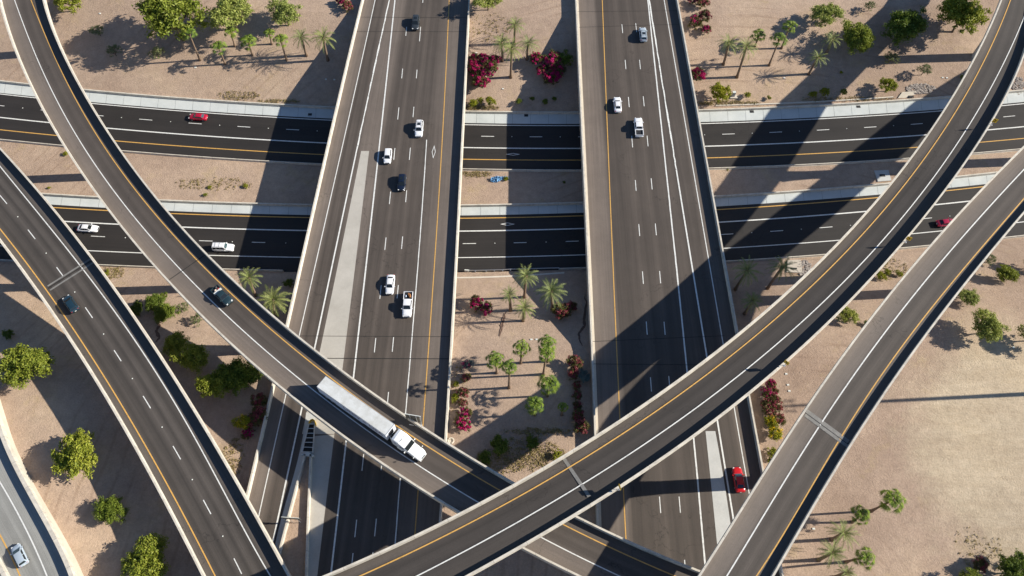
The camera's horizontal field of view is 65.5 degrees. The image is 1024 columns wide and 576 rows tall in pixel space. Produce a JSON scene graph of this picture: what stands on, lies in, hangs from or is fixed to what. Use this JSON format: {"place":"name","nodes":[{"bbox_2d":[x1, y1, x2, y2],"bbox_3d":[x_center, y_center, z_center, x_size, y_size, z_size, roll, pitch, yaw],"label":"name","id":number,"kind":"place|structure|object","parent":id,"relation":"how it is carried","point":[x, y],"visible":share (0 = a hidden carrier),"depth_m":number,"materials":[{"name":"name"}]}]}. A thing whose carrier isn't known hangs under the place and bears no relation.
{"place":"outdoors","nodes":[
{"label":"outdoors","id":0,"kind":"place"},
{"bbox_2d":[281,457,308,575],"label":"dirt island","id":1,"kind":"structure","parent":0,"point":[293,553],"depth_m":147.19,"materials":[{"name":"soil"}]},
{"bbox_2d":[0,0,1023,575],"bbox_3d":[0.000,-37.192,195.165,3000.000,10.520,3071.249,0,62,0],"label":"ground","id":2,"kind":"structure","parent":0,"point":[938,442],"depth_m":171.37,"materials":[{"name":"sand"}]},
{"bbox_2d":[0,343,55,389],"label":"tree","id":3,"kind":"object","parent":2,"relation":"on","point":[22,365],"visible":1,"depth_m":155.23,"materials":[{"name":"green plant"}]},
{"bbox_2d":[0,400,83,575],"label":"ramp","id":4,"kind":"structure","parent":2,"relation":"on","point":[28,522],"depth_m":144.32,"materials":[{"name":"concrete"}]},
{"bbox_2d":[10,543,29,567],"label":"car","id":5,"kind":"object","parent":4,"relation":"on","point":[22,559],"visible":1,"depth_m":140.80,"materials":[{"name":"silver metal"}]},
{"bbox_2d":[53,0,83,15],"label":"tree","id":6,"kind":"object","parent":2,"relation":"on","point":[62,7],"visible":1,"depth_m":208.31,"materials":[{"name":"green plant"}]},
{"bbox_2d":[50,428,98,479],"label":"tree","id":7,"kind":"object","parent":2,"relation":"on","point":[72,464],"visible":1,"depth_m":147.81,"materials":[{"name":"green plant"}]},
{"bbox_2d":[91,494,130,524],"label":"tree","id":8,"kind":"object","parent":2,"relation":"on","point":[110,509],"visible":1,"depth_m":145.88,"materials":[{"name":"green plant"}]},
{"bbox_2d":[0,148,290,575],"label":"flyover","id":9,"kind":"object","parent":2,"relation":"on","point":[222,530],"visible":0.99,"depth_m":152.08,"materials":[{"name":"asphalt"}]},
{"bbox_2d":[62,295,79,312],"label":"car","id":10,"kind":"object","parent":9,"relation":"on","point":[69,302],"visible":1,"depth_m":158.38,"materials":[{"name":"blue paint"}]},
{"bbox_2d":[120,532,170,575],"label":"tree","id":11,"kind":"object","parent":2,"relation":"on","point":[143,556],"visible":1,"depth_m":140.89,"materials":[{"name":"green plant"}]},
{"bbox_2d":[145,293,169,312],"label":"tree","id":12,"kind":"object","parent":2,"relation":"on","point":[156,299],"visible":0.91,"depth_m":172.10,"materials":[{"name":"green plant"}]},
{"bbox_2d":[152,302,180,323],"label":"tree","id":13,"kind":"object","parent":2,"relation":"on","point":[162,311],"visible":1,"depth_m":169.65,"materials":[{"name":"green plant"}]},
{"bbox_2d":[131,0,210,40],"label":"tree","id":14,"kind":"object","parent":2,"relation":"on","point":[161,17],"visible":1,"depth_m":200.34,"materials":[{"name":"green plant"}]},
{"bbox_2d":[160,330,189,358],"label":"tree","id":15,"kind":"object","parent":2,"relation":"on","point":[175,341],"visible":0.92,"depth_m":162.58,"materials":[{"name":"green plant"}]},
{"bbox_2d":[169,341,209,374],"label":"tree","id":16,"kind":"object","parent":2,"relation":"on","point":[192,357],"visible":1,"depth_m":159.70,"materials":[{"name":"green plant"}]},
{"bbox_2d":[181,27,200,60],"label":"fan palm","id":17,"kind":"object","parent":2,"relation":"on","point":[188,31],"visible":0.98,"depth_m":200.50,"materials":[{"name":"green plant"}]},
{"bbox_2d":[195,368,230,398],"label":"tree","id":18,"kind":"object","parent":2,"relation":"on","point":[203,385],"visible":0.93,"depth_m":156.88,"materials":[{"name":"green plant"}]},
{"bbox_2d":[210,40,227,64],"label":"fan palm","id":19,"kind":"object","parent":2,"relation":"on","point":[216,44],"visible":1,"depth_m":202.75,"materials":[{"name":"green plant"}]},
{"bbox_2d":[206,0,254,29],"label":"tree","id":20,"kind":"object","parent":2,"relation":"on","point":[231,10],"visible":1,"depth_m":203.62,"materials":[{"name":"green plant"}]},
{"bbox_2d":[209,356,258,396],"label":"tree","id":21,"kind":"object","parent":2,"relation":"on","point":[238,371],"visible":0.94,"depth_m":158.11,"materials":[{"name":"green plant"}]},
{"bbox_2d":[231,414,250,429],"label":"shrub","id":22,"kind":"object","parent":2,"relation":"on","point":[242,420],"visible":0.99,"depth_m":156.00,"materials":[{"name":"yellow plant"}]},
{"bbox_2d":[235,266,261,296],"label":"date palm","id":23,"kind":"object","parent":2,"relation":"on","point":[248,278],"visible":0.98,"depth_m":170.53,"materials":[{"name":"green plant"}]},
{"bbox_2d":[240,34,256,56],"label":"fan palm","id":24,"kind":"object","parent":2,"relation":"on","point":[249,40],"visible":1,"depth_m":204.25,"materials":[{"name":"green plant"}]},
{"bbox_2d":[250,392,267,407],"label":"flowering shrub","id":25,"kind":"object","parent":2,"relation":"on","point":[261,400],"visible":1,"depth_m":158.60,"materials":[{"name":"red plant"}]},
{"bbox_2d":[257,284,290,317],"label":"date palm","id":26,"kind":"object","parent":2,"relation":"on","point":[273,301],"visible":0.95,"depth_m":166.87,"materials":[{"name":"green plant"}]},
{"bbox_2d":[272,34,288,60],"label":"fan palm","id":27,"kind":"object","parent":2,"relation":"on","point":[280,38],"visible":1,"depth_m":201.79,"materials":[{"name":"green plant"}]},
{"bbox_2d":[264,0,302,25],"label":"tree","id":28,"kind":"object","parent":2,"relation":"on","point":[282,9],"visible":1,"depth_m":205.70,"materials":[{"name":"green plant"}]},
{"bbox_2d":[291,29,312,56],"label":"date palm","id":29,"kind":"object","parent":2,"relation":"on","point":[302,37],"visible":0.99,"depth_m":203.13,"materials":[{"name":"green plant"}]},
{"bbox_2d":[309,26,336,61],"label":"date palm","id":30,"kind":"object","parent":2,"relation":"on","point":[322,37],"visible":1,"depth_m":201.41,"materials":[{"name":"green plant"}]},
{"bbox_2d":[0,0,700,575],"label":"flyover","id":31,"kind":"object","parent":2,"relation":"on","point":[270,346],"visible":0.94,"depth_m":155.69,"materials":[{"name":"concrete"}]},
{"bbox_2d":[210,285,232,305],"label":"car","id":32,"kind":"object","parent":31,"relation":"on","point":[223,296],"visible":1,"depth_m":157.68,"materials":[{"name":"paint"}]},
{"bbox_2d":[317,376,426,461],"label":"semi truck","id":33,"kind":"object","parent":31,"relation":"on","point":[357,408],"visible":1,"depth_m":144.37,"materials":[{"name":"white"}]},
{"bbox_2d":[246,0,469,575],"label":"highway bridge","id":34,"kind":"structure","parent":2,"relation":"on","point":[370,227],"depth_m":173.36,"materials":[{"name":"asphalt"}]},
{"bbox_2d":[278,455,305,555],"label":"concrete barrier","id":35,"kind":"object","parent":34,"relation":"on","point":[291,505],"visible":0.81,"depth_m":149.00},
{"bbox_2d":[301,419,316,457],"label":"crash cushion","id":36,"kind":"object","parent":34,"relation":"on","point":[308,446],"visible":1,"depth_m":155.13,"materials":[{"name":"grey metal"}]},
{"bbox_2d":[305,456,312,575],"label":"concrete barrier","id":37,"kind":"object","parent":34,"relation":"on","point":[308,517],"visible":1,"depth_m":147.96,"materials":[{"name":"concrete"}]},
{"bbox_2d":[384,274,394,294],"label":"car","id":38,"kind":"object","parent":34,"relation":"on","point":[390,284],"visible":1,"depth_m":170.39,"materials":[{"name":"white paint"}]},
{"bbox_2d":[401,291,412,317],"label":"pickup truck","id":39,"kind":"object","parent":34,"relation":"on","point":[407,307],"visible":1,"depth_m":167.69,"materials":[{"name":"white paint"}]},
{"bbox_2d":[455,417,471,431],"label":"flowering shrub","id":40,"kind":"object","parent":2,"relation":"on","point":[461,422],"visible":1,"depth_m":156.23,"materials":[{"name":"pink plant"}]},
{"bbox_2d":[471,75,490,88],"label":"flowering shrub","id":41,"kind":"object","parent":2,"relation":"on","point":[482,82],"visible":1,"depth_m":203.96,"materials":[{"name":"pink plant"}]},
{"bbox_2d":[472,0,502,10],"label":"tree","id":42,"kind":"object","parent":2,"relation":"on","point":[488,3],"visible":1,"depth_m":206.59,"materials":[{"name":"green plant"}]},
{"bbox_2d":[480,60,498,76],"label":"flowering shrub","id":43,"kind":"object","parent":2,"relation":"on","point":[488,70],"visible":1,"depth_m":204.46,"materials":[{"name":"pink plant"}]},
{"bbox_2d":[484,350,504,373],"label":"fan palm","id":44,"kind":"object","parent":2,"relation":"on","point":[495,359],"visible":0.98,"depth_m":156.77,"materials":[{"name":"green plant"}]},
{"bbox_2d":[490,433,509,456],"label":"shrub","id":45,"kind":"object","parent":2,"relation":"on","point":[496,443],"visible":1,"depth_m":154.47,"materials":[{"name":"green plant"}]},
{"bbox_2d":[491,32,511,61],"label":"date palm","id":46,"kind":"object","parent":2,"relation":"on","point":[501,42],"visible":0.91,"depth_m":201.85,"materials":[{"name":"green plant"}]},
{"bbox_2d":[501,358,517,388],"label":"fan palm","id":47,"kind":"object","parent":2,"relation":"on","point":[508,364],"visible":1,"depth_m":151.60,"materials":[{"name":"green plant"}]},
{"bbox_2d":[498,37,524,78],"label":"date palm","id":48,"kind":"object","parent":2,"relation":"on","point":[511,52],"visible":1,"depth_m":197.82,"materials":[{"name":"green plant"}]},
{"bbox_2d":[0,80,1023,113],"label":"retaining barrier","id":49,"kind":"object","parent":2,"relation":"on","point":[509,112],"visible":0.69,"depth_m":205.81,"materials":[{"name":"concrete"}]},
{"bbox_2d":[42,171,997,206],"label":"retaining barrier","id":50,"kind":"object","parent":2,"relation":"on","point":[516,204],"visible":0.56,"depth_m":191.95,"materials":[{"name":"concrete"}]},
{"bbox_2d":[512,339,531,363],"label":"fan palm","id":51,"kind":"object","parent":2,"relation":"on","point":[519,347],"visible":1,"depth_m":157.01,"materials":[{"name":"green plant"}]},
{"bbox_2d":[513,296,535,321],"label":"date palm","id":52,"kind":"object","parent":2,"relation":"on","point":[524,306],"visible":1,"depth_m":165.53,"materials":[{"name":"green plant"}]},
{"bbox_2d":[512,263,538,298],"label":"date palm","id":53,"kind":"object","parent":2,"relation":"on","point":[525,276],"visible":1,"depth_m":168.01,"materials":[{"name":"green plant"}]},
{"bbox_2d":[517,34,539,60],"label":"date palm","id":54,"kind":"object","parent":2,"relation":"on","point":[528,43],"visible":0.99,"depth_m":202.72,"materials":[{"name":"green plant"}]},
{"bbox_2d":[524,395,543,415],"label":"fan palm","id":55,"kind":"object","parent":2,"relation":"on","point":[534,403],"visible":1,"depth_m":153.35,"materials":[{"name":"green plant"}]},
{"bbox_2d":[529,51,545,64],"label":"flowering shrub","id":56,"kind":"object","parent":2,"relation":"on","point":[535,57],"visible":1,"depth_m":205.34,"materials":[{"name":"pink plant"}]},
{"bbox_2d":[536,334,555,362],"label":"fan palm","id":57,"kind":"object","parent":2,"relation":"on","point":[549,340],"visible":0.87,"depth_m":156.16,"materials":[{"name":"green plant"}]},
{"bbox_2d":[538,346,554,373],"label":"fan palm","id":58,"kind":"object","parent":2,"relation":"on","point":[545,353],"visible":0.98,"depth_m":153.41,"materials":[{"name":"green plant"}]},
{"bbox_2d":[536,374,559,396],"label":"fan palm","id":59,"kind":"object","parent":2,"relation":"on","point":[549,382],"visible":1,"depth_m":154.39,"materials":[{"name":"green plant"}]},
{"bbox_2d":[533,277,566,309],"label":"date palm","id":60,"kind":"object","parent":2,"relation":"on","point":[550,291],"visible":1,"depth_m":166.54,"materials":[{"name":"green plant"}]},
{"bbox_2d":[102,14,1002,565],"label":"dry grass","id":61,"kind":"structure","parent":2,"relation":"on","point":[520,458],"depth_m":157.24,"materials":[{"name":"plant"}]},
{"bbox_2d":[544,49,561,66],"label":"flowering shrub","id":62,"kind":"object","parent":2,"relation":"on","point":[551,57],"visible":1,"depth_m":204.66,"materials":[{"name":"pink plant"}]},
{"bbox_2d":[542,69,563,84],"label":"flowering shrub","id":63,"kind":"object","parent":2,"relation":"on","point":[550,76],"visible":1,"depth_m":204.00,"materials":[{"name":"pink plant"}]},
{"bbox_2d":[550,302,571,320],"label":"flowering shrub","id":64,"kind":"object","parent":2,"relation":"on","point":[560,312],"visible":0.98,"depth_m":170.58,"materials":[{"name":"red plant"}]},
{"bbox_2d":[555,49,573,65],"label":"bush","id":65,"kind":"object","parent":2,"relation":"on","point":[567,57],"visible":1,"depth_m":205.16,"materials":[{"name":"green plant"}]},
{"bbox_2d":[566,355,583,371],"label":"flowering shrub","id":66,"kind":"object","parent":2,"relation":"on","point":[574,363],"visible":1,"depth_m":161.92,"materials":[{"name":"red plant"}]},
{"bbox_2d":[573,417,590,433],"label":"flowering shrub","id":67,"kind":"object","parent":2,"relation":"on","point":[582,425],"visible":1,"depth_m":155.87,"materials":[{"name":"red plant"}]},
{"bbox_2d":[323,0,1023,575],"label":"flyover","id":68,"kind":"object","parent":2,"relation":"on","point":[821,294],"visible":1,"depth_m":143.90,"materials":[{"name":"asphalt"}]},
{"bbox_2d":[575,0,783,575],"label":"highway bridge","id":69,"kind":"structure","parent":2,"relation":"on","point":[661,314],"depth_m":173.97,"materials":[{"name":"concrete"}]},
{"bbox_2d":[634,118,643,136],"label":"pickup truck","id":70,"kind":"object","parent":69,"relation":"on","point":[638,126],"visible":1,"depth_m":190.23,"materials":[{"name":"white paint"}]},
{"bbox_2d":[731,466,744,492],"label":"car","id":71,"kind":"object","parent":69,"relation":"on","point":[738,479],"visible":1,"depth_m":150.73,"materials":[{"name":"red paint"}]},
{"bbox_2d":[691,66,706,80],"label":"flowering shrub","id":72,"kind":"object","parent":2,"relation":"on","point":[698,72],"visible":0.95,"depth_m":204.54,"materials":[{"name":"pink plant"}]},
{"bbox_2d":[709,81,731,102],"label":"shrub","id":73,"kind":"object","parent":2,"relation":"on","point":[720,90],"visible":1,"depth_m":202.30,"materials":[{"name":"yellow plant"}]},
{"bbox_2d":[715,34,740,65],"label":"date palm","id":74,"kind":"object","parent":2,"relation":"on","point":[728,44],"visible":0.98,"depth_m":201.36,"materials":[{"name":"green plant"}]},
{"bbox_2d":[734,37,757,78],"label":"date palm","id":75,"kind":"object","parent":2,"relation":"on","point":[745,47],"visible":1,"depth_m":197.95,"materials":[{"name":"green plant"}]},
{"bbox_2d":[733,256,764,290],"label":"date palm","id":76,"kind":"object","parent":2,"relation":"on","point":[746,271],"visible":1,"depth_m":169.21,"materials":[{"name":"green plant"}]},
{"bbox_2d":[741,292,763,314],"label":"date palm","id":77,"kind":"object","parent":2,"relation":"on","point":[753,300],"visible":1,"depth_m":166.57,"materials":[{"name":"green plant"}]},
{"bbox_2d":[767,421,783,441],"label":"shrub","id":78,"kind":"object","parent":2,"relation":"on","point":[775,433],"visible":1,"depth_m":155.22,"materials":[{"name":"yellow plant"}]},
{"bbox_2d":[768,32,787,66],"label":"fan palm","id":79,"kind":"object","parent":2,"relation":"on","point":[779,36],"visible":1,"depth_m":199.50,"materials":[{"name":"green plant"}]},
{"bbox_2d":[766,253,797,289],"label":"date palm","id":80,"kind":"object","parent":2,"relation":"on","point":[784,265],"visible":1,"depth_m":168.32,"materials":[{"name":"green plant"}]},
{"bbox_2d":[716,96,892,106],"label":"kerb wall","id":81,"kind":"structure","parent":2,"relation":"on","point":[804,102],"depth_m":205.76,"materials":[{"name":"concrete"}]},
{"bbox_2d":[809,1,845,27],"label":"tree","id":82,"kind":"object","parent":2,"relation":"on","point":[824,13],"visible":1,"depth_m":206.15,"materials":[{"name":"green plant"}]},
{"bbox_2d":[816,539,846,567],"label":"date palm","id":83,"kind":"object","parent":2,"relation":"on","point":[831,551],"visible":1,"depth_m":139.40,"materials":[{"name":"green plant"}]},
{"bbox_2d":[826,518,861,549],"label":"date palm","id":84,"kind":"object","parent":2,"relation":"on","point":[842,533],"visible":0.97,"depth_m":142.13,"materials":[{"name":"green plant"}]},
{"bbox_2d":[836,306,860,323],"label":"tree","id":85,"kind":"object","parent":2,"relation":"on","point":[846,313],"visible":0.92,"depth_m":167.66,"materials":[{"name":"green plant"}]},
{"bbox_2d":[841,18,875,54],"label":"tree","id":86,"kind":"object","parent":2,"relation":"on","point":[854,33],"visible":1,"depth_m":204.23,"materials":[{"name":"green plant"}]},
{"bbox_2d":[844,546,875,570],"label":"fan palm","id":87,"kind":"object","parent":2,"relation":"on","point":[864,557],"visible":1,"depth_m":137.97,"materials":[{"name":"green plant"}]},
{"bbox_2d":[697,146,1023,575],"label":"flyover","id":88,"kind":"object","parent":2,"relation":"on","point":[762,531],"visible":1,"depth_m":140.40,"materials":[{"name":"concrete"}]},
{"bbox_2d":[850,503,871,524],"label":"fan palm","id":89,"kind":"object","parent":2,"relation":"on","point":[858,514],"visible":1,"depth_m":144.60,"materials":[{"name":"green plant"}]},
{"bbox_2d":[874,170,890,181],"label":"drain inlet","id":90,"kind":"object","parent":2,"relation":"on","point":[882,175],"visible":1,"depth_m":195.26,"materials":[{"name":"grey concrete"}]},
{"bbox_2d":[869,488,907,514],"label":"fan palm","id":91,"kind":"object","parent":2,"relation":"on","point":[888,499],"visible":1,"depth_m":141.40,"materials":[{"name":"green plant"}]},
{"bbox_2d":[878,77,898,92],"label":"shrub","id":92,"kind":"object","parent":2,"relation":"on","point":[892,84],"visible":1,"depth_m":204.32,"materials":[{"name":"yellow plant"}]},
{"bbox_2d":[881,6,928,47],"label":"tree","id":93,"kind":"object","parent":2,"relation":"on","point":[901,24],"visible":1,"depth_m":203.99,"materials":[{"name":"green plant"}]},
{"bbox_2d":[906,83,936,94],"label":"riprap","id":94,"kind":"object","parent":2,"relation":"on","point":[917,87],"visible":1,"depth_m":207.35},
{"bbox_2d":[936,0,993,34],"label":"tree","id":95,"kind":"object","parent":2,"relation":"on","point":[966,13],"visible":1,"depth_m":204.23,"materials":[{"name":"green plant"}]},
{"bbox_2d":[958,288,980,306],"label":"tree","id":96,"kind":"object","parent":2,"relation":"on","point":[971,297],"visible":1,"depth_m":170.24,"materials":[{"name":"green plant"}]},
{"bbox_2d":[971,556,989,573],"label":"flowering shrub","id":97,"kind":"object","parent":2,"relation":"on","point":[982,563],"visible":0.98,"depth_m":143.94,"materials":[{"name":"red plant"}]},
{"bbox_2d":[971,307,1011,342],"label":"tree","id":98,"kind":"object","parent":2,"relation":"on","point":[986,324],"visible":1,"depth_m":163.18,"materials":[{"name":"green plant"}]},
{"bbox_2d":[995,264,1019,282],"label":"tree","id":99,"kind":"object","parent":2,"relation":"on","point":[1006,272],"visible":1,"depth_m":174.85,"materials":[{"name":"green plant"}]},
{"bbox_2d":[996,548,1023,575],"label":"tree","id":100,"kind":"object","parent":2,"relation":"on","point":[1011,565],"visible":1,"depth_m":141.36,"materials":[{"name":"green plant"}]},
{"bbox_2d":[0,93,1023,168],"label":"road","id":101,"kind":"structure","parent":0,"point":[896,135],"depth_m":201.58,"materials":[{"name":"asphalt"}]},
{"bbox_2d":[0,139,1020,171],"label":"concrete barrier","id":102,"kind":"object","parent":101,"relation":"on","point":[511,170],"visible":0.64,"depth_m":197.08,"materials":[{"name":"concrete"}]},
{"bbox_2d":[0,184,1023,271],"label":"road","id":103,"kind":"structure","parent":0,"point":[557,240],"depth_m":188.03,"materials":[{"name":"asphalt"}]},
{"bbox_2d":[77,223,98,232],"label":"car","id":104,"kind":"object","parent":103,"relation":"on","point":[81,228],"visible":1,"depth_m":187.49,"materials":[{"name":"white paint"}]},
{"bbox_2d":[0,259,283,271],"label":"concrete barrier","id":105,"kind":"object","parent":103,"relation":"on","point":[153,267],"visible":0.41,"depth_m":183.00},
{"bbox_2d":[212,242,234,252],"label":"car","id":106,"kind":"object","parent":103,"relation":"on","point":[222,247],"visible":1,"depth_m":184.72,"materials":[{"name":"white paint"}]},
{"bbox_2d":[560,235,1023,269],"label":"concrete barrier","id":107,"kind":"object","parent":103,"relation":"on","point":[774,258],"visible":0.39,"depth_m":184.29,"materials":[{"name":"concrete"}]},
{"bbox_2d":[0,83,1023,123],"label":"pavement","id":108,"kind":"structure","parent":0,"point":[813,112],"depth_m":205.52,"materials":[{"name":"concrete"}]},
{"bbox_2d":[44,174,994,214],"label":"pavement","id":109,"kind":"structure","parent":0,"point":[507,210],"depth_m":191.84,"materials":[{"name":"concrete"}]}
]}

